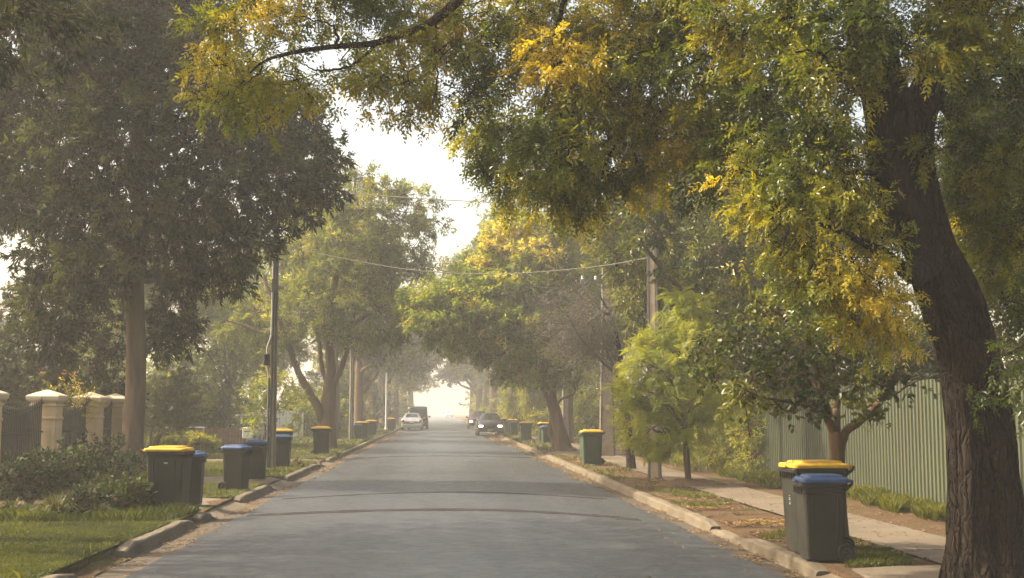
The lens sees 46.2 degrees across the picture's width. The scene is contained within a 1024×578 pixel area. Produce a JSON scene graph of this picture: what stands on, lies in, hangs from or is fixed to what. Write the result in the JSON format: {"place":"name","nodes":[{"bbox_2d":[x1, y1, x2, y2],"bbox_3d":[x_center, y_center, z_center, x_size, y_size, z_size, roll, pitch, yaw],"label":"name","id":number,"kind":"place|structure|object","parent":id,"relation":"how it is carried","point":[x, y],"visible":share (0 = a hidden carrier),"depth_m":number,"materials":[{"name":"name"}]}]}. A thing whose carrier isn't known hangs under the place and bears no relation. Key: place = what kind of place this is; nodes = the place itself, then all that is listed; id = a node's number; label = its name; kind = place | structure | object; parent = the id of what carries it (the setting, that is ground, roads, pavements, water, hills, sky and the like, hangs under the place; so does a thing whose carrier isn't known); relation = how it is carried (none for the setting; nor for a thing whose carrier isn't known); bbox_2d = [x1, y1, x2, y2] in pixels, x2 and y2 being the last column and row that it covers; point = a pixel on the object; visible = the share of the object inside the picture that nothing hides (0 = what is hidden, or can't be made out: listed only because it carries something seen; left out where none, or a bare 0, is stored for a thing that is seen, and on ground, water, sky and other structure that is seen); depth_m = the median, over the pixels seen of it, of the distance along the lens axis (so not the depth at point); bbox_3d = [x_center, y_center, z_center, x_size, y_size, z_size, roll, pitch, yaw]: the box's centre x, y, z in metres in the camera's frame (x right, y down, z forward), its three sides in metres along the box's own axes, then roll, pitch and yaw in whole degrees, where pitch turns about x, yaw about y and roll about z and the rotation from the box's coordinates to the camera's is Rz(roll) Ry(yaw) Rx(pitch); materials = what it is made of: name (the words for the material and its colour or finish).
{"place":"outdoors","nodes":[
{"label":"outdoors","id":0,"kind":"place"},
{"bbox_2d":[70,554,127,577],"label":"verge slope","id":1,"kind":"structure","parent":0,"point":[91,569],"depth_m":13.86,"materials":[{"name":"concrete"}]},
{"bbox_2d":[0,511,198,577],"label":"lawn","id":2,"kind":"structure","parent":0,"point":[174,519],"depth_m":18.39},
{"bbox_2d":[19,491,90,516],"bbox_3d":[-7.077,3.362,18.676,1.121,0.442,1.097,4,-7,-32],"label":"strappy plant","id":3,"kind":"object","parent":2,"relation":"on","point":[54,504],"visible":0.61,"depth_m":18.61,"materials":[{"name":"green plant"}]},
{"bbox_2d":[0,0,140,99],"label":"street tree","id":4,"kind":"object","parent":2,"relation":"on","point":[29,13],"visible":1,"depth_m":19.16,"materials":[{"name":"green plant"}]},
{"bbox_2d":[57,481,109,517],"bbox_3d":[-6.726,3.371,18.916,0.760,0.700,0.929,0,-6,3],"label":"garden shrub","id":5,"kind":"object","parent":2,"relation":"on","point":[86,498],"visible":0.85,"depth_m":18.71,"materials":[{"name":"green plant"}]},
{"bbox_2d":[80,467,156,510],"bbox_3d":[-6.489,3.362,19.713,1.310,0.886,1.093,0,-6,-3],"label":"garden shrub","id":6,"kind":"object","parent":2,"relation":"on","point":[134,493],"visible":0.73,"depth_m":19.55,"materials":[{"name":"green plant"}]},
{"bbox_2d":[140,446,194,507],"bbox_3d":[-5.800,3.195,20.239,0.812,1.090,0.593,0,-6,3],"label":"wheelie bin","id":7,"kind":"object","parent":2,"relation":"on","point":[169,471],"visible":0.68,"depth_m":20.00,"materials":[{"name":"plastic"}]},
{"bbox_2d":[0,42,239,400],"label":"overhead cable","id":8,"kind":"object","parent":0,"point":[92,182],"visible":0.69,"depth_m":23.83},
{"bbox_2d":[0,31,239,399],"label":"overhead cable","id":9,"kind":"object","parent":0,"point":[91,173],"visible":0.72,"depth_m":23.87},
{"bbox_2d":[1,485,259,497],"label":"lawn","id":10,"kind":"structure","parent":0,"point":[235,494],"depth_m":24.11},
{"bbox_2d":[86,432,143,486],"bbox_3d":[-8.946,3.912,26.986,1.841,1.370,1.217,-4,-7,34],"label":"garden shrub","id":11,"kind":"object","parent":10,"relation":"on","point":[121,461],"visible":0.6,"depth_m":26.80,"materials":[{"name":"green plant"}]},
{"bbox_2d":[129,451,146,487],"bbox_3d":[-7.241,3.761,24.306,0.975,0.995,0.856,0,-6,-3],"label":"garden shrub","id":12,"kind":"object","parent":10,"relation":"on","point":[142,469],"visible":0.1,"depth_m":24.15,"materials":[{"name":"green plant"}]},
{"bbox_2d":[218,445,252,489],"bbox_3d":[-5.867,3.795,25.507,0.628,0.960,0.510,-1,-6,11],"label":"wheelie bin","id":13,"kind":"object","parent":10,"relation":"on","point":[236,465],"visible":0.95,"depth_m":25.31,"materials":[{"name":"plastic"}]},
{"bbox_2d":[129,477,293,489],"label":"driveway","id":14,"kind":"structure","parent":0,"point":[279,484],"depth_m":29.29,"materials":[{"name":"concrete"}]},
{"bbox_2d":[244,440,269,478],"bbox_3d":[-6.359,4.236,29.845,0.628,0.960,0.510,1,-6,-12],"label":"wheelie bin","id":15,"kind":"object","parent":14,"relation":"on","point":[258,461],"visible":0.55,"depth_m":29.65,"materials":[{"name":"plastic"}]},
{"bbox_2d":[190,498,249,518],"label":"driveway","id":16,"kind":"structure","parent":0,"point":[219,512],"depth_m":21.89,"materials":[{"name":"concrete"}]},
{"bbox_2d":[188,451,207,504],"bbox_3d":[-5.818,3.399,21.604,0.628,0.960,0.510,1,-6,-6],"label":"wheelie bin","id":17,"kind":"object","parent":16,"relation":"on","point":[199,459],"visible":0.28,"depth_m":21.43,"materials":[{"name":"plastic"}]},
{"bbox_2d":[204,462,315,476],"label":"lawn","id":18,"kind":"structure","parent":0,"point":[265,474],"depth_m":32.70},
{"bbox_2d":[65,300,149,409],"bbox_3d":[-11.468,2.600,33.748,2.357,5.171,1.804,-2,-6,22],"label":"garden tree","id":19,"kind":"object","parent":18,"relation":"on","point":[100,342],"visible":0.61,"depth_m":33.65,"materials":[{"name":"green plant"}]},
{"bbox_2d":[264,167,290,468],"bbox_3d":[-6.938,0.850,35.113,2.000,9.200,0.195,0,-6,-3],"label":"power pole","id":20,"kind":"object","parent":18,"relation":"on","point":[272,407],"visible":0.59,"depth_m":34.92,"materials":[{"name":"metal"}]},
{"bbox_2d":[276,435,292,466],"bbox_3d":[-6.935,4.884,36.232,0.628,0.960,0.510,1,-6,-9],"label":"wheelie bin","id":21,"kind":"object","parent":18,"relation":"on","point":[283,447],"visible":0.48,"depth_m":36.03,"materials":[{"name":"plastic"}]},
{"bbox_2d":[216,424,400,458],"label":"lawn","id":22,"kind":"structure","parent":0,"point":[397,427],"depth_m":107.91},
{"bbox_2d":[144,357,212,447],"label":"garden shrub","id":23,"kind":"object","parent":22,"relation":"on","point":[169,390],"visible":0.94,"depth_m":42.90,"materials":[{"name":"green plant"}]},
{"bbox_2d":[144,427,221,453],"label":"garden shrub","id":24,"kind":"object","parent":22,"relation":"on","point":[201,442],"visible":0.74,"depth_m":44.79,"materials":[{"name":"green plant"}]},
{"bbox_2d":[144,428,245,448],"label":"paling fence","id":25,"kind":"object","parent":22,"relation":"on","point":[227,436],"visible":0.2,"depth_m":52.45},
{"bbox_2d":[147,372,257,436],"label":"garden shrub","id":26,"kind":"object","parent":22,"relation":"on","point":[209,423],"visible":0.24,"depth_m":54.97,"materials":[{"name":"green plant"}]},
{"bbox_2d":[176,279,292,427],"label":"garden tree","id":27,"kind":"object","parent":22,"relation":"on","point":[224,395],"visible":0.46,"depth_m":55.09,"materials":[{"name":"green plant"}]},
{"bbox_2d":[237,365,308,440],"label":"garden shrub","id":28,"kind":"object","parent":22,"relation":"on","point":[260,407],"visible":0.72,"depth_m":45.27,"materials":[{"name":"green plant"}]},
{"bbox_2d":[252,411,303,436],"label":"white fence","id":29,"kind":"object","parent":22,"relation":"on","point":[284,419],"visible":0.26,"depth_m":72.87,"materials":[{"name":"paint"}]},
{"bbox_2d":[269,377,348,436],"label":"garden shrub","id":30,"kind":"object","parent":22,"relation":"on","point":[310,419],"visible":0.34,"depth_m":77.45,"materials":[{"name":"green plant"}]},
{"bbox_2d":[266,369,370,432],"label":"garden shrub","id":31,"kind":"object","parent":22,"relation":"on","point":[344,390],"visible":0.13,"depth_m":89.38,"materials":[{"name":"green plant"}]},
{"bbox_2d":[310,426,330,453],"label":"wheelie bin","id":32,"kind":"object","parent":22,"relation":"on","point":[321,437],"visible":0.89,"depth_m":45.45,"materials":[{"name":"plastic"}]},
{"bbox_2d":[252,184,408,438],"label":"street tree","id":33,"kind":"object","parent":22,"relation":"on","point":[285,273],"visible":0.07,"depth_m":69.04,"materials":[{"name":"green plant"}]},
{"bbox_2d":[316,375,395,427],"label":"garden shrub","id":34,"kind":"object","parent":22,"relation":"on","point":[378,403],"visible":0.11,"depth_m":117.43,"materials":[{"name":"green plant"}]},
{"bbox_2d":[347,287,367,439],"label":"power pole","id":35,"kind":"object","parent":22,"relation":"on","point":[351,394],"visible":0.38,"depth_m":66.02,"materials":[{"name":"metal"}]},
{"bbox_2d":[313,247,415,423],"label":"street tree","id":36,"kind":"object","parent":22,"relation":"on","point":[360,369],"visible":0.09,"depth_m":82.92,"materials":[{"name":"green plant"}]},
{"bbox_2d":[309,324,420,420],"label":"street tree","id":37,"kind":"object","parent":22,"relation":"on","point":[409,351],"visible":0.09,"depth_m":96.32,"materials":[{"name":"green plant"}]},
{"bbox_2d":[338,357,392,419],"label":"street tree","id":38,"kind":"object","parent":22,"relation":"on","point":[370,396],"visible":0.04,"depth_m":111.82,"materials":[{"name":"green plant"}]},
{"bbox_2d":[348,325,440,426],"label":"street tree","id":39,"kind":"object","parent":22,"relation":"on","point":[430,367],"visible":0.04,"depth_m":126.82,"materials":[{"name":"green plant"}]},
{"bbox_2d":[125,414,784,577],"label":"road","id":40,"kind":"structure","parent":0,"point":[443,451],"depth_m":17.76,"materials":[{"name":"asphalt"}]},
{"bbox_2d":[400,413,424,430],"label":"parked car","id":41,"kind":"object","parent":40,"relation":"on","point":[411,420],"visible":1,"depth_m":107.34,"materials":[{"name":"silver metal"}]},
{"bbox_2d":[407,406,430,428],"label":"parked car","id":42,"kind":"object","parent":40,"relation":"on","point":[422,411],"visible":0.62,"depth_m":115.43,"materials":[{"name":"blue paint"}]},
{"bbox_2d":[247,508,639,519],"bbox_3d":[-1.153,3.887,20.806,6.804,0.051,1.569,-1,-6,7],"label":"road patch","id":43,"kind":"object","parent":40,"relation":"on","point":[443,509],"visible":1,"depth_m":21.05,"materials":[{"name":"asphalt"}]},
{"bbox_2d":[1,432,944,577],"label":"fallen leaves","id":44,"kind":"object","parent":40,"relation":"on","point":[747,521],"visible":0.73,"depth_m":20.43,"materials":[{"name":"brown plant"}]},
{"bbox_2d":[473,413,505,435],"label":"parked car","id":45,"kind":"object","parent":40,"relation":"on","point":[488,422],"visible":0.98,"depth_m":85.58,"materials":[{"name":"black paint"}]},
{"bbox_2d":[0,414,945,577],"bbox_3d":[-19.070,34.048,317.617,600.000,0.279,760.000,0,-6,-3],"label":"ground","id":46,"kind":"structure","parent":0,"point":[839,569],"depth_m":20.00,"materials":[{"name":"soil"}]},
{"bbox_2d":[0,444,72,504],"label":"garden shrub","id":47,"kind":"object","parent":46,"relation":"on","point":[42,474],"visible":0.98,"depth_m":21.39,"materials":[{"name":"green plant"}]},
{"bbox_2d":[0,275,100,434],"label":"garden tree","id":48,"kind":"object","parent":46,"relation":"on","point":[12,387],"visible":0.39,"depth_m":32.00,"materials":[{"name":"green plant"}]},
{"bbox_2d":[0,390,124,490],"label":"front fence","id":49,"kind":"object","parent":46,"relation":"on","point":[51,421],"visible":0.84,"depth_m":27.14,"materials":[{"name":"beige metal"}]},
{"bbox_2d":[20,430,108,498],"bbox_3d":[-8.348,3.332,22.295,1.472,1.397,1.658,0,-6,-3],"label":"garden shrub","id":50,"kind":"object","parent":46,"relation":"on","point":[80,466],"visible":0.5,"depth_m":22.08,"materials":[{"name":"green plant"}]},
{"bbox_2d":[28,366,100,442],"bbox_3d":[-11.286,3.364,30.164,1.823,2.909,1.076,0,-6,-3],"label":"rose bush","id":51,"kind":"object","parent":46,"relation":"on","point":[68,390],"visible":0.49,"depth_m":30.24,"materials":[{"name":"green plant"}]},
{"bbox_2d":[79,347,152,434],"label":"garden shrub","id":52,"kind":"object","parent":46,"relation":"on","point":[120,373],"visible":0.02,"depth_m":53.06,"materials":[{"name":"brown plant"}]},
{"bbox_2d":[34,226,238,371],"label":"garden tree","id":53,"kind":"object","parent":46,"relation":"on","point":[147,289],"visible":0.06,"depth_m":55.32,"materials":[{"name":"green plant"}]},
{"bbox_2d":[0,0,358,476],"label":"street tree","id":54,"kind":"object","parent":46,"relation":"on","point":[132,80],"visible":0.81,"depth_m":29.17,"materials":[{"name":"green plant"}]},
{"bbox_2d":[146,352,262,420],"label":"garden shrub","id":55,"kind":"object","parent":46,"relation":"on","point":[197,364],"visible":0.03,"depth_m":64.56,"materials":[{"name":"green plant"}]},
{"bbox_2d":[179,246,298,405],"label":"garden tree","id":56,"kind":"object","parent":46,"relation":"on","point":[251,280],"visible":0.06,"depth_m":72.26,"materials":[{"name":"green plant"}]},
{"bbox_2d":[93,428,405,577],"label":"gutter","id":57,"kind":"object","parent":46,"relation":"on","point":[124,570],"visible":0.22,"depth_m":17.66,"materials":[{"name":"concrete"}]},
{"bbox_2d":[114,520,194,558],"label":"kerb","id":58,"kind":"structure","parent":57,"relation":"on","point":[133,547],"depth_m":16.30,"materials":[{"name":"concrete"}]},
{"bbox_2d":[232,485,271,502],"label":"kerb","id":59,"kind":"structure","parent":57,"relation":"on","point":[254,493],"depth_m":25.06,"materials":[{"name":"concrete"}]},
{"bbox_2d":[282,464,318,480],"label":"kerb","id":60,"kind":"structure","parent":57,"relation":"on","point":[299,473],"depth_m":33.62,"materials":[{"name":"concrete"}]},
{"bbox_2d":[324,428,400,461],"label":"kerb","id":61,"kind":"structure","parent":57,"relation":"on","point":[346,452],"depth_m":56.63,"materials":[{"name":"concrete"}]},
{"bbox_2d":[206,281,317,413],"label":"garden tree","id":62,"kind":"object","parent":46,"relation":"on","point":[251,382],"visible":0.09,"depth_m":90.39,"materials":[{"name":"green plant"}]},
{"bbox_2d":[205,159,456,447],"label":"street tree","id":63,"kind":"object","parent":46,"relation":"on","point":[343,225],"visible":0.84,"depth_m":52.03,"materials":[{"name":"green plant"}]},
{"bbox_2d":[375,331,433,424],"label":"street tree","id":64,"kind":"object","parent":46,"relation":"on","point":[394,385],"visible":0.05,"depth_m":143.90,"materials":[{"name":"green plant"}]},
{"bbox_2d":[374,357,448,408],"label":"street tree","id":65,"kind":"object","parent":46,"relation":"on","point":[411,398],"visible":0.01,"depth_m":199.88,"materials":[{"name":"green plant"}]},
{"bbox_2d":[429,333,484,412],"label":"street tree","id":66,"kind":"object","parent":46,"relation":"on","point":[448,377],"visible":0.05,"depth_m":196.75,"materials":[{"name":"green plant"}]},
{"bbox_2d":[430,344,485,409],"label":"street tree","id":67,"kind":"object","parent":46,"relation":"on","point":[477,388],"visible":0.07,"depth_m":164.36,"materials":[{"name":"green plant"}]},
{"bbox_2d":[426,246,499,415],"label":"street tree","id":68,"kind":"object","parent":46,"relation":"on","point":[492,395],"visible":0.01,"depth_m":121.36,"materials":[{"name":"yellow plant"}]},
{"bbox_2d":[0,429,929,577],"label":"grass","id":69,"kind":"structure","parent":46,"relation":"on","point":[43,552],"depth_m":17.38,"materials":[{"name":"plant"}]},
{"bbox_2d":[440,346,500,412],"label":"street tree","id":70,"kind":"object","parent":46,"relation":"on","point":[478,375],"visible":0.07,"depth_m":140.99,"materials":[{"name":"green plant"}]},
{"bbox_2d":[448,190,542,431],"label":"street tree","id":71,"kind":"object","parent":46,"relation":"on","point":[470,250],"visible":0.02,"depth_m":93.18,"materials":[{"name":"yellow plant"}]},
{"bbox_2d":[391,206,626,450],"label":"street tree","id":72,"kind":"object","parent":46,"relation":"on","point":[460,317],"visible":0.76,"depth_m":49.39,"materials":[{"name":"green plant"}]},
{"bbox_2d":[500,346,529,420],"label":"street tree","id":73,"kind":"object","parent":46,"relation":"on","point":[508,399],"visible":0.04,"depth_m":93.13,"materials":[{"name":"green plant"}]},
{"bbox_2d":[519,421,533,440],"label":"wheelie bin","id":74,"kind":"object","parent":46,"relation":"on","point":[525,430],"visible":0.88,"depth_m":66.47,"materials":[{"name":"green plastic"}]},
{"bbox_2d":[490,269,636,469],"bbox_3d":[1.557,2.335,34.964,4.402,6.096,4.209,0,-6,-3],"label":"street tree","id":75,"kind":"object","parent":46,"relation":"on","point":[590,341],"visible":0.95,"depth_m":34.77,"materials":[{"name":"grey plant"}]},
{"bbox_2d":[562,273,569,438],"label":"power pole","id":76,"kind":"object","parent":46,"relation":"on","point":[566,410],"visible":0.08,"depth_m":57.04,"materials":[{"name":"wood"}]},
{"bbox_2d":[511,344,630,436],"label":"street tree","id":77,"kind":"object","parent":46,"relation":"on","point":[531,397],"visible":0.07,"depth_m":77.41,"materials":[{"name":"green plant"}]},
{"bbox_2d":[507,250,634,442],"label":"street tree","id":78,"kind":"object","parent":46,"relation":"on","point":[571,409],"visible":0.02,"depth_m":63.67,"materials":[{"name":"green plant"}]},
{"bbox_2d":[573,390,599,441],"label":"garden shrub","id":79,"kind":"object","parent":46,"relation":"on","point":[579,409],"visible":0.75,"depth_m":65.82,"materials":[{"name":"green plant"}]},
{"bbox_2d":[534,369,645,434],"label":"garden shrub","id":80,"kind":"object","parent":46,"relation":"on","point":[545,412],"visible":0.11,"depth_m":71.49,"materials":[{"name":"green plant"}]},
{"bbox_2d":[579,429,605,464],"bbox_3d":[2.522,4.984,37.861,0.812,1.090,0.593,0,-6,-3],"label":"wheelie bin","id":81,"kind":"object","parent":46,"relation":"on","point":[591,444],"visible":0.98,"depth_m":37.61,"materials":[{"name":"green plastic"}]},
{"bbox_2d":[166,0,1023,577],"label":"street tree","id":82,"kind":"object","parent":46,"relation":"on","point":[950,276],"visible":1,"depth_m":12.05,"materials":[{"name":"green plant"}]},
{"bbox_2d":[580,268,623,455],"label":"power pole","id":83,"kind":"object","parent":46,"relation":"on","point":[608,437],"visible":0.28,"depth_m":44.93,"materials":[{"name":"wood"}]},
{"bbox_2d":[456,418,804,577],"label":"gutter","id":84,"kind":"object","parent":46,"relation":"on","point":[776,568],"visible":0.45,"depth_m":18.03,"materials":[{"name":"concrete"}]},
{"bbox_2d":[545,455,719,532],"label":"kerb","id":85,"kind":"structure","parent":46,"relation":"on","point":[699,521],"depth_m":23.48,"materials":[{"name":"concrete"}]},
{"bbox_2d":[624,139,686,478],"bbox_3d":[3.567,0.374,30.418,2.000,9.200,0.140,-2,-6,18],"label":"power pole","id":86,"kind":"object","parent":46,"relation":"on","point":[655,469],"visible":0.12,"depth_m":30.35,"materials":[{"name":"metal"}]},
{"bbox_2d":[287,245,646,273],"bbox_3d":[-1.551,-0.967,33.027,11.531,1.257,0.196,-3,-6,24],"label":"overhead cable","id":87,"kind":"object","parent":86,"relation":"attached to","point":[468,273],"visible":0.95,"depth_m":33.00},
{"bbox_2d":[592,220,726,377],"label":"garden tree","id":88,"kind":"object","parent":46,"relation":"on","point":[666,308],"visible":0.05,"depth_m":58.00,"materials":[{"name":"green plant"}]},
{"bbox_2d":[614,349,725,450],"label":"garden shrub","id":89,"kind":"object","parent":46,"relation":"on","point":[633,430],"visible":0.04,"depth_m":51.02,"materials":[{"name":"green plant"}]},
{"bbox_2d":[597,285,746,478],"bbox_3d":[3.781,2.227,27.371,3.644,4.714,2.174,0,-6,-3],"label":"young tree","id":90,"kind":"object","parent":46,"relation":"on","point":[670,391],"visible":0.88,"depth_m":27.30,"materials":[{"name":"green plant"}]},
{"bbox_2d":[652,478,728,486],"bbox_3d":[4.134,4.420,27.394,1.900,0.211,1.500,0,-6,-3],"label":"soil mound","id":91,"kind":"object","parent":46,"relation":"on","point":[684,482],"visible":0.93,"depth_m":27.08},
{"bbox_2d":[710,529,744,544],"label":"kerb","id":92,"kind":"structure","parent":46,"relation":"on","point":[733,537],"depth_m":17.07,"materials":[{"name":"concrete"}]},
{"bbox_2d":[661,374,812,471],"bbox_3d":[6.670,3.977,36.322,3.104,3.028,11.487,0,-6,-3],"label":"hedge","id":93,"kind":"object","parent":46,"relation":"on","point":[733,441],"visible":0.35,"depth_m":32.34,"materials":[{"name":"green plant"}]},
{"bbox_2d":[576,141,907,397],"bbox_3d":[5.434,0.029,32.648,10.736,10.303,7.596,3,-7,-31],"label":"garden tree","id":94,"kind":"object","parent":46,"relation":"on","point":[698,254],"visible":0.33,"depth_m":30.37,"materials":[{"name":"green plant"}]},
{"bbox_2d":[601,455,945,562],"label":"footpath","id":95,"kind":"structure","parent":46,"relation":"on","point":[906,542],"depth_m":17.71,"materials":[{"name":"concrete"}]},
{"bbox_2d":[739,538,829,576],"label":"kerb","id":96,"kind":"structure","parent":46,"relation":"on","point":[785,558],"depth_m":14.22,"materials":[{"name":"concrete"}]},
{"bbox_2d":[634,451,945,520],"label":"weeds","id":97,"kind":"object","parent":46,"relation":"on","point":[890,501],"visible":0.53,"depth_m":22.53,"materials":[{"name":"green plant"}]},
{"bbox_2d":[682,279,941,536],"bbox_3d":[3.730,1.549,15.024,2.938,3.516,2.132,0,-6,-3],"label":"street tree","id":98,"kind":"object","parent":46,"relation":"on","point":[825,391],"visible":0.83,"depth_m":14.74,"materials":[{"name":"green plant"}]},
{"bbox_2d":[777,459,854,553],"bbox_3d":[3.630,2.599,14.368,0.812,1.090,0.593,1,-6,-9],"label":"wheelie bin","id":99,"kind":"object","parent":46,"relation":"on","point":[788,470],"visible":0.42,"depth_m":14.22,"materials":[{"name":"plastic"}]},
{"bbox_2d":[791,473,854,561],"bbox_3d":[3.530,2.593,13.666,0.628,0.960,0.510,0,-6,0],"label":"wheelie bin","id":100,"kind":"object","parent":46,"relation":"on","point":[820,499],"visible":1,"depth_m":13.47,"materials":[{"name":"plastic"}]},
{"bbox_2d":[744,377,1023,504],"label":"corrugated fence","id":101,"kind":"object","parent":46,"relation":"on","point":[906,453],"visible":0.29,"depth_m":22.40,"materials":[{"name":"green metal"}]},
{"bbox_2d":[823,311,1023,382],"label":"garden shrub","id":102,"kind":"object","parent":46,"relation":"on","point":[928,369],"visible":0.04,"depth_m":26.22,"materials":[{"name":"green plant"}]},
{"bbox_2d":[935,32,1023,293],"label":"garden tree","id":103,"kind":"object","parent":46,"relation":"on","point":[1021,40],"visible":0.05,"depth_m":24.58,"materials":[{"name":"green plant"}]},
{"bbox_2d":[0,0,1023,413],"label":"sky","id":104,"kind":"structure","parent":0,"point":[428,163],"materials":[{"name":"white"}]},
{"bbox_2d":[800,565,940,577],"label":"driveway","id":105,"kind":"structure","parent":0,"point":[929,571],"depth_m":12.60,"materials":[{"name":"concrete"}]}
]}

